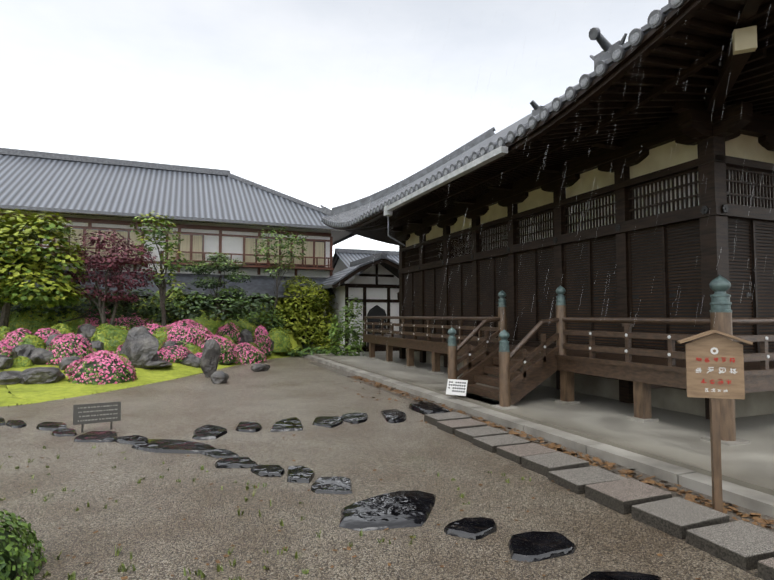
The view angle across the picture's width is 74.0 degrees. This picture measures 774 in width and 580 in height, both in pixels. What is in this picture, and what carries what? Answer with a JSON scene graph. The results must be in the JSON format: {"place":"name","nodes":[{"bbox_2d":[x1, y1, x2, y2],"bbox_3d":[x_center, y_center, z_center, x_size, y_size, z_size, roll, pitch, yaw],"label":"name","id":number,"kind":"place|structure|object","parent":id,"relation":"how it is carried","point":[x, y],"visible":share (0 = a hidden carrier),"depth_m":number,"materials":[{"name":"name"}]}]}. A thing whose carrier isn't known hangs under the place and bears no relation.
{"place":"outdoors","nodes":[
{"label":"outdoors","id":0,"kind":"place"},
{"bbox_2d":[0,332,308,406],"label":"moss lawn","id":1,"kind":"structure","parent":0,"point":[23,394],"depth_m":12.82,"materials":[{"name":"green plant"}]},
{"bbox_2d":[0,326,11,340],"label":"clipped shrub","id":2,"kind":"object","parent":1,"relation":"on","point":[4,330],"visible":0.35,"depth_m":16.21,"materials":[{"name":"green plant"}]},
{"bbox_2d":[0,341,12,357],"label":"azalea bush","id":3,"kind":"object","parent":1,"relation":"on","point":[6,348],"visible":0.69,"depth_m":14.76,"materials":[{"name":"pink plant"}]},
{"bbox_2d":[0,354,12,369],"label":"garden rock","id":4,"kind":"object","parent":1,"relation":"on","point":[6,362],"visible":0.9,"depth_m":13.77,"materials":[{"name":"grey stone"}]},
{"bbox_2d":[0,371,22,384],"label":"garden rock","id":5,"kind":"object","parent":1,"relation":"on","point":[10,377],"visible":0.71,"depth_m":12.46,"materials":[{"name":"grey stone"}]},
{"bbox_2d":[2,328,33,347],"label":"azalea bush","id":6,"kind":"object","parent":1,"relation":"on","point":[14,338],"visible":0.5,"depth_m":15.72,"materials":[{"name":"pink plant"}]},
{"bbox_2d":[11,356,33,367],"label":"clipped shrub","id":7,"kind":"object","parent":1,"relation":"on","point":[20,361],"visible":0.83,"depth_m":14.11,"materials":[{"name":"green plant"}]},
{"bbox_2d":[11,344,35,358],"bbox_3d":[-10.487,1.880,14.894,0.714,0.639,0.704,1,-3,-22],"label":"garden rock","id":8,"kind":"object","parent":1,"relation":"on","point":[25,350],"visible":0.71,"depth_m":14.71,"materials":[{"name":"grey stone"}]},
{"bbox_2d":[18,334,45,349],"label":"clipped shrub","id":9,"kind":"object","parent":1,"relation":"on","point":[36,341],"visible":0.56,"depth_m":15.80,"materials":[{"name":"green plant"}]},
{"bbox_2d":[8,295,58,334],"bbox_3d":[-13.838,1.113,20.297,2.469,1.962,2.196,1,-3,-22],"label":"clipped shrub","id":10,"kind":"object","parent":1,"relation":"on","point":[36,323],"visible":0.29,"depth_m":19.62,"materials":[{"name":"green plant"}]},
{"bbox_2d":[18,367,65,383],"bbox_3d":[-8.757,2.203,13.058,0.993,0.483,0.977,1,-3,-22],"label":"garden rock","id":11,"kind":"object","parent":1,"relation":"on","point":[40,375],"visible":0.81,"depth_m":12.73,"materials":[{"name":"grey stone"}]},
{"bbox_2d":[29,348,54,364],"bbox_3d":[-9.798,1.895,14.631,0.676,0.510,0.527,2,-4,-40],"label":"garden rock","id":12,"kind":"object","parent":1,"relation":"on","point":[40,356],"visible":0.88,"depth_m":14.47,"materials":[{"name":"grey stone"}]},
{"bbox_2d":[0,209,88,326],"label":"tree","id":13,"kind":"object","parent":1,"relation":"on","point":[20,265],"visible":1,"depth_m":18.00,"materials":[{"name":"green plant"}]},
{"bbox_2d":[34,328,60,346],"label":"azalea bush","id":14,"kind":"object","parent":1,"relation":"on","point":[44,334],"visible":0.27,"depth_m":16.51,"materials":[{"name":"pink plant"}]},
{"bbox_2d":[46,334,61,346],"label":"garden rock","id":15,"kind":"object","parent":1,"relation":"on","point":[50,339],"visible":0.19,"depth_m":15.99,"materials":[{"name":"grey stone"}]},
{"bbox_2d":[50,323,75,336],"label":"clipped shrub","id":16,"kind":"object","parent":1,"relation":"on","point":[61,328],"visible":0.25,"depth_m":17.38,"materials":[{"name":"green plant"}]},
{"bbox_2d":[54,291,79,333],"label":"clipped shrub","id":17,"kind":"object","parent":1,"relation":"on","point":[68,317],"visible":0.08,"depth_m":20.27,"materials":[{"name":"green plant"}]},
{"bbox_2d":[58,356,79,369],"bbox_3d":[-8.912,2.115,14.492,0.630,0.482,0.588,1,-3,-22],"label":"garden rock","id":18,"kind":"object","parent":1,"relation":"on","point":[64,362],"visible":0.48,"depth_m":14.26,"materials":[{"name":"grey stone"}]},
{"bbox_2d":[45,333,93,365],"bbox_3d":[-9.361,1.761,15.178,1.360,1.009,1.229,1,-3,-22],"label":"azalea bush","id":19,"kind":"object","parent":1,"relation":"on","point":[63,346],"visible":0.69,"depth_m":14.86,"materials":[{"name":"pink plant"}]},
{"bbox_2d":[63,359,82,375],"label":"azalea bush","id":20,"kind":"object","parent":1,"relation":"on","point":[66,371],"visible":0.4,"depth_m":13.92,"materials":[{"name":"pink plant"}]},
{"bbox_2d":[70,296,93,334],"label":"clipped shrub","id":21,"kind":"object","parent":1,"relation":"on","point":[79,322],"visible":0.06,"depth_m":20.41,"materials":[{"name":"green plant"}]},
{"bbox_2d":[75,333,90,345],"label":"garden rock","id":22,"kind":"object","parent":1,"relation":"on","point":[83,335],"visible":0.17,"depth_m":16.75,"materials":[{"name":"grey stone"}]},
{"bbox_2d":[77,324,96,337],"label":"garden rock","id":23,"kind":"object","parent":1,"relation":"on","point":[88,330],"visible":0.44,"depth_m":18.15,"materials":[{"name":"grey stone"}]},
{"bbox_2d":[76,301,111,329],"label":"azalea bush","id":24,"kind":"object","parent":1,"relation":"on","point":[94,321],"visible":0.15,"depth_m":20.61,"materials":[{"name":"pink plant"}]},
{"bbox_2d":[88,340,103,354],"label":"garden rock","id":25,"kind":"object","parent":1,"relation":"on","point":[98,345],"visible":0.42,"depth_m":16.07,"materials":[{"name":"grey stone"}]},
{"bbox_2d":[68,350,137,384],"bbox_3d":[-7.571,2.085,13.762,1.685,0.958,1.530,1,-3,-22],"label":"azalea bush","id":26,"kind":"object","parent":1,"relation":"on","point":[101,368],"visible":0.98,"depth_m":13.34,"materials":[{"name":"pink plant"}]},
{"bbox_2d":[53,230,157,324],"bbox_3d":[-10.400,-0.205,19.252,3.966,4.198,2.165,0,-3,9],"label":"japanese maple tree","id":27,"kind":"object","parent":1,"relation":"on","point":[113,266],"visible":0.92,"depth_m":19.01,"materials":[{"name":"red plant"}]},
{"bbox_2d":[96,323,114,330],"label":"clipped shrub","id":28,"kind":"object","parent":1,"relation":"on","point":[104,324],"visible":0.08,"depth_m":18.51,"materials":[{"name":"green plant"}]},
{"bbox_2d":[89,325,130,350],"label":"clipped shrub","id":29,"kind":"object","parent":1,"relation":"on","point":[107,336],"visible":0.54,"depth_m":16.96,"materials":[{"name":"green plant"}]},
{"bbox_2d":[115,345,122,354],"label":"azalea bush","id":30,"kind":"object","parent":1,"relation":"on","point":[117,352],"visible":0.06,"depth_m":16.29,"materials":[{"name":"pink plant"}]},
{"bbox_2d":[118,354,129,366],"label":"clipped shrub","id":31,"kind":"object","parent":1,"relation":"on","point":[122,355],"visible":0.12,"depth_m":15.42,"materials":[{"name":"green plant"}]},
{"bbox_2d":[109,312,153,329],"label":"azalea bush","id":32,"kind":"object","parent":1,"relation":"on","point":[128,322],"visible":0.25,"depth_m":20.93,"materials":[{"name":"pink plant"}]},
{"bbox_2d":[0,285,275,323],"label":"hedge","id":33,"kind":"object","parent":1,"relation":"on","point":[183,312],"visible":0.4,"depth_m":20.17,"materials":[{"name":"green plant"}]},
{"bbox_2d":[119,325,158,368],"bbox_3d":[-7.745,1.870,16.072,1.157,1.525,1.301,1,-3,-22],"label":"garden rock","id":34,"kind":"object","parent":1,"relation":"on","point":[139,348],"visible":0.71,"depth_m":15.67,"materials":[{"name":"grey stone"}]},
{"bbox_2d":[131,298,153,323],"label":"clipped shrub","id":35,"kind":"object","parent":1,"relation":"on","point":[141,317],"visible":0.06,"depth_m":21.42,"materials":[{"name":"green plant"}]},
{"bbox_2d":[143,323,163,335],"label":"azalea bush","id":36,"kind":"object","parent":1,"relation":"on","point":[152,328],"visible":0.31,"depth_m":18.59,"materials":[{"name":"pink plant"}]},
{"bbox_2d":[143,359,171,367],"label":"garden rock","id":37,"kind":"object","parent":1,"relation":"on","point":[159,363],"visible":0.65,"depth_m":15.68,"materials":[{"name":"grey stone"}]},
{"bbox_2d":[130,210,186,325],"bbox_3d":[-8.688,-0.577,19.511,2.034,4.843,1.495,1,-3,-22],"label":"tall slim tree","id":38,"kind":"object","parent":1,"relation":"on","point":[162,278],"visible":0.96,"depth_m":19.60,"materials":[{"name":"green plant"}]},
{"bbox_2d":[150,291,167,324],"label":"clipped shrub","id":39,"kind":"object","parent":1,"relation":"on","point":[154,318],"visible":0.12,"depth_m":21.58,"materials":[{"name":"green plant"}]},
{"bbox_2d":[153,327,170,346],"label":"clipped shrub","id":40,"kind":"object","parent":1,"relation":"on","point":[160,335],"visible":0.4,"depth_m":18.27,"materials":[{"name":"green plant"}]},
{"bbox_2d":[161,340,176,349],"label":"garden rock","id":41,"kind":"object","parent":1,"relation":"on","point":[170,344],"visible":0.31,"depth_m":17.49,"materials":[{"name":"grey stone"}]},
{"bbox_2d":[157,345,192,361],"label":"azalea bush","id":42,"kind":"object","parent":1,"relation":"on","point":[176,354],"visible":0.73,"depth_m":17.02,"materials":[{"name":"pink plant"}]},
{"bbox_2d":[165,289,190,326],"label":"clipped shrub","id":43,"kind":"object","parent":1,"relation":"on","point":[175,295],"visible":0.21,"depth_m":21.90,"materials":[{"name":"green plant"}]},
{"bbox_2d":[161,319,212,346],"bbox_3d":[-7.530,1.636,19.083,2.305,1.140,1.989,1,-3,-22],"label":"azalea bush","id":44,"kind":"object","parent":1,"relation":"on","point":[188,332],"visible":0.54,"depth_m":18.56,"materials":[{"name":"pink plant"}]},
{"bbox_2d":[180,353,200,367],"bbox_3d":[-6.522,2.374,17.191,0.711,0.507,0.490,0,-3,9],"label":"garden rock","id":45,"kind":"object","parent":1,"relation":"on","point":[191,360],"visible":0.73,"depth_m":17.03,"materials":[{"name":"grey stone"}]},
{"bbox_2d":[184,343,201,354],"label":"clipped shrub","id":46,"kind":"object","parent":1,"relation":"on","point":[194,348],"visible":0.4,"depth_m":18.02,"materials":[{"name":"green plant"}]},
{"bbox_2d":[170,308,224,334],"bbox_3d":[-8.448,1.440,22.552,2.951,1.419,2.607,1,-3,-22],"label":"clipped shrub","id":47,"kind":"object","parent":1,"relation":"on","point":[209,324],"visible":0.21,"depth_m":21.94,"materials":[{"name":"green plant"}]},
{"bbox_2d":[182,252,251,315],"bbox_3d":[-7.438,0.143,22.651,3.101,3.603,1.737,1,-3,-22],"label":"cloud pruned tree","id":48,"kind":"object","parent":1,"relation":"on","point":[225,267],"visible":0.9,"depth_m":22.55,"materials":[{"name":"green plant"}]},
{"bbox_2d":[197,334,239,363],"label":"azalea bush","id":49,"kind":"object","parent":1,"relation":"on","point":[228,355],"visible":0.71,"depth_m":18.61,"materials":[{"name":"pink plant"}]},
{"bbox_2d":[209,308,230,325],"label":"clipped shrub","id":50,"kind":"object","parent":1,"relation":"on","point":[218,321],"visible":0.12,"depth_m":22.54,"materials":[{"name":"green plant"}]},
{"bbox_2d":[215,322,240,343],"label":"azalea bush","id":51,"kind":"object","parent":1,"relation":"on","point":[231,332],"visible":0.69,"depth_m":20.80,"materials":[{"name":"pink plant"}]},
{"bbox_2d":[220,335,235,343],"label":"clipped shrub","id":52,"kind":"object","parent":1,"relation":"on","point":[227,337],"visible":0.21,"depth_m":19.99,"materials":[{"name":"green plant"}]},
{"bbox_2d":[221,317,256,340],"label":"clipped shrub","id":53,"kind":"object","parent":1,"relation":"on","point":[241,324],"visible":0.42,"depth_m":21.34,"materials":[{"name":"green plant"}]},
{"bbox_2d":[236,329,253,344],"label":"garden rock","id":54,"kind":"object","parent":1,"relation":"on","point":[246,336],"visible":0.4,"depth_m":20.88,"materials":[{"name":"grey stone"}]},
{"bbox_2d":[233,342,266,363],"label":"azalea bush","id":55,"kind":"object","parent":1,"relation":"on","point":[248,353],"visible":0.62,"depth_m":19.57,"materials":[{"name":"pink plant"}]},
{"bbox_2d":[219,303,285,332],"bbox_3d":[-6.272,1.309,23.380,3.229,1.515,2.456,1,-3,-22],"label":"dark shrub","id":56,"kind":"object","parent":1,"relation":"on","point":[274,319],"visible":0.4,"depth_m":23.10,"materials":[{"name":"green plant"}]},
{"bbox_2d":[244,302,271,331],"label":"clipped shrub","id":57,"kind":"object","parent":1,"relation":"on","point":[264,316],"visible":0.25,"depth_m":23.30,"materials":[{"name":"green plant"}]},
{"bbox_2d":[253,325,271,355],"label":"azalea bush","id":58,"kind":"object","parent":1,"relation":"on","point":[262,339],"visible":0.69,"depth_m":21.50,"materials":[{"name":"pink plant"}]},
{"bbox_2d":[251,224,307,322],"bbox_3d":[-5.032,-0.548,24.187,2.691,5.120,1.617,0,-3,0],"label":"slender tree","id":59,"kind":"object","parent":1,"relation":"on","point":[288,252],"visible":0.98,"depth_m":24.14,"materials":[{"name":"green plant"}]},
{"bbox_2d":[267,327,291,351],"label":"clipped shrub","id":60,"kind":"object","parent":1,"relation":"on","point":[280,339],"visible":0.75,"depth_m":22.52,"materials":[{"name":"green plant"}]},
{"bbox_2d":[0,0,667,254],"label":"sky","id":61,"kind":"structure","parent":0,"point":[247,89],"materials":[{"name":"white"}]},
{"bbox_2d":[332,248,398,283],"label":"roof","id":62,"kind":"structure","parent":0,"point":[342,258],"depth_m":33.82,"materials":[{"name":"tile"}]},
{"bbox_2d":[0,350,762,579],"bbox_3d":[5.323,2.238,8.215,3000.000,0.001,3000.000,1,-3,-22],"label":"ground","id":63,"kind":"structure","parent":0,"point":[166,541],"depth_m":5.18,"materials":[{"name":"grey gravel"}]},
{"bbox_2d":[0,509,46,579],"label":"azalea shrub","id":64,"kind":"object","parent":63,"relation":"on","point":[15,552],"visible":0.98,"depth_m":3.57,"materials":[{"name":"green plant"}]},
{"bbox_2d":[73,402,120,432],"bbox_3d":[-4.602,2.018,8.165,0.660,0.434,0.064,2,-3,-30],"label":"plaque","id":65,"kind":"object","parent":63,"relation":"on","point":[110,412],"visible":1,"depth_m":8.15,"materials":[{"name":"grey metal"}]},
{"bbox_2d":[0,148,355,348],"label":"building","id":66,"kind":"structure","parent":63,"relation":"on","point":[213,211],"depth_m":25.81,"materials":[{"name":"grey tile"}]},
{"bbox_2d":[200,339,220,377],"bbox_3d":[-5.224,2.107,15.259,0.614,1.302,0.422,3,-4,-44],"label":"standing rock","id":67,"kind":"object","parent":63,"relation":"on","point":[210,358],"visible":0.94,"depth_m":15.12,"materials":[{"name":"grey stone"}]},
{"bbox_2d":[210,371,228,383],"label":"standing rock","id":68,"kind":"object","parent":63,"relation":"on","point":[219,377],"visible":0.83,"depth_m":13.78,"materials":[{"name":"grey stone"}]},
{"bbox_2d":[251,363,269,371],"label":"standing rock","id":69,"kind":"object","parent":63,"relation":"on","point":[259,367],"visible":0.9,"depth_m":16.70,"materials":[{"name":"grey stone"}]},
{"bbox_2d":[0,356,530,579],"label":"weedy grass","id":70,"kind":"structure","parent":63,"relation":"on","point":[73,574],"depth_m":4.24,"materials":[{"name":"green plant"}]},
{"bbox_2d":[269,274,340,352],"bbox_3d":[-3.930,1.241,25.301,3.970,4.054,2.929,1,-3,-22],"label":"yellow green shrub","id":71,"kind":"object","parent":63,"relation":"on","point":[310,320],"visible":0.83,"depth_m":24.84,"materials":[{"name":"green plant"}]},
{"bbox_2d":[283,346,334,356],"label":"ground cover","id":72,"kind":"object","parent":63,"relation":"on","point":[300,352],"visible":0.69,"depth_m":22.51,"materials":[{"name":"green plant"}]},
{"bbox_2d":[0,409,661,579],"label":"stepping stones","id":73,"kind":"object","parent":63,"relation":"on","point":[398,509],"visible":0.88,"depth_m":5.21,"materials":[{"name":"black stone"}]},
{"bbox_2d":[317,252,398,351],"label":"entrance building","id":74,"kind":"structure","parent":63,"relation":"on","point":[376,294],"depth_m":24.87,"materials":[{"name":"white paint"}]},
{"bbox_2d":[27,376,773,579],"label":"fallen leaves","id":75,"kind":"object","parent":63,"relation":"on","point":[691,498],"visible":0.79,"depth_m":5.78,"materials":[{"name":"brown plant"}]},
{"bbox_2d":[409,401,449,414],"bbox_3d":[0.788,2.284,9.897,0.543,0.133,1.143,1,-3,-22],"label":"stepping stone","id":76,"kind":"object","parent":63,"relation":"on","point":[424,407],"visible":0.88,"depth_m":9.71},
{"bbox_2d":[424,412,773,579],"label":"granite pavers","id":77,"kind":"object","parent":63,"relation":"on","point":[743,545],"visible":1,"depth_m":4.86,"materials":[{"name":"grey stone"}]},
{"bbox_2d":[303,351,773,517],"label":"stone platform","id":78,"kind":"structure","parent":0,"point":[670,446],"depth_m":7.58,"materials":[{"name":"concrete"}]},
{"bbox_2d":[325,295,367,355],"bbox_3d":[-1.744,1.621,21.492,1.721,2.791,1.569,-2,-4,38],"label":"shrub","id":79,"kind":"object","parent":78,"relation":"on","point":[355,342],"visible":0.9,"depth_m":21.27,"materials":[{"name":"green plant"}]},
{"bbox_2d":[446,379,467,395],"bbox_3d":[1.425,1.989,10.496,0.440,0.305,0.128,-2,-3,32],"label":"small sign","id":80,"kind":"object","parent":78,"relation":"on","point":[456,387],"visible":1,"depth_m":10.48,"materials":[{"name":"white paint"}]},
{"bbox_2d":[362,275,773,445],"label":"wooden veranda","id":81,"kind":"object","parent":78,"relation":"on","point":[502,358],"visible":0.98,"depth_m":9.38,"materials":[{"name":"brown wood"}]},
{"bbox_2d":[308,362,773,531],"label":"gravel drain strip","id":82,"kind":"object","parent":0,"point":[731,514],"depth_m":6.14,"materials":[{"name":"grey gravel"}]},
{"bbox_2d":[677,330,752,512],"bbox_3d":[3.068,1.232,4.793,0.598,1.715,0.128,-1,-3,17],"label":"wooden signpost","id":83,"kind":"object","parent":82,"relation":"on","point":[714,367],"visible":0.98,"depth_m":4.79,"materials":[{"name":"brown wood"}]},
{"bbox_2d":[385,101,773,419],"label":"temple walls","id":84,"kind":"structure","parent":0,"point":[692,205],"depth_m":9.94,"materials":[{"name":"brown wood"}]},
{"bbox_2d":[320,0,773,245],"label":"temple roof","id":85,"kind":"structure","parent":84,"relation":"on","point":[659,55],"depth_m":8.10,"materials":[{"name":"grey tile"}]},
{"bbox_2d":[317,5,772,344],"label":"rain streaks","id":86,"kind":"object","parent":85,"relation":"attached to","point":[538,175],"visible":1,"depth_m":3.87,"materials":[{"name":"liquid"}]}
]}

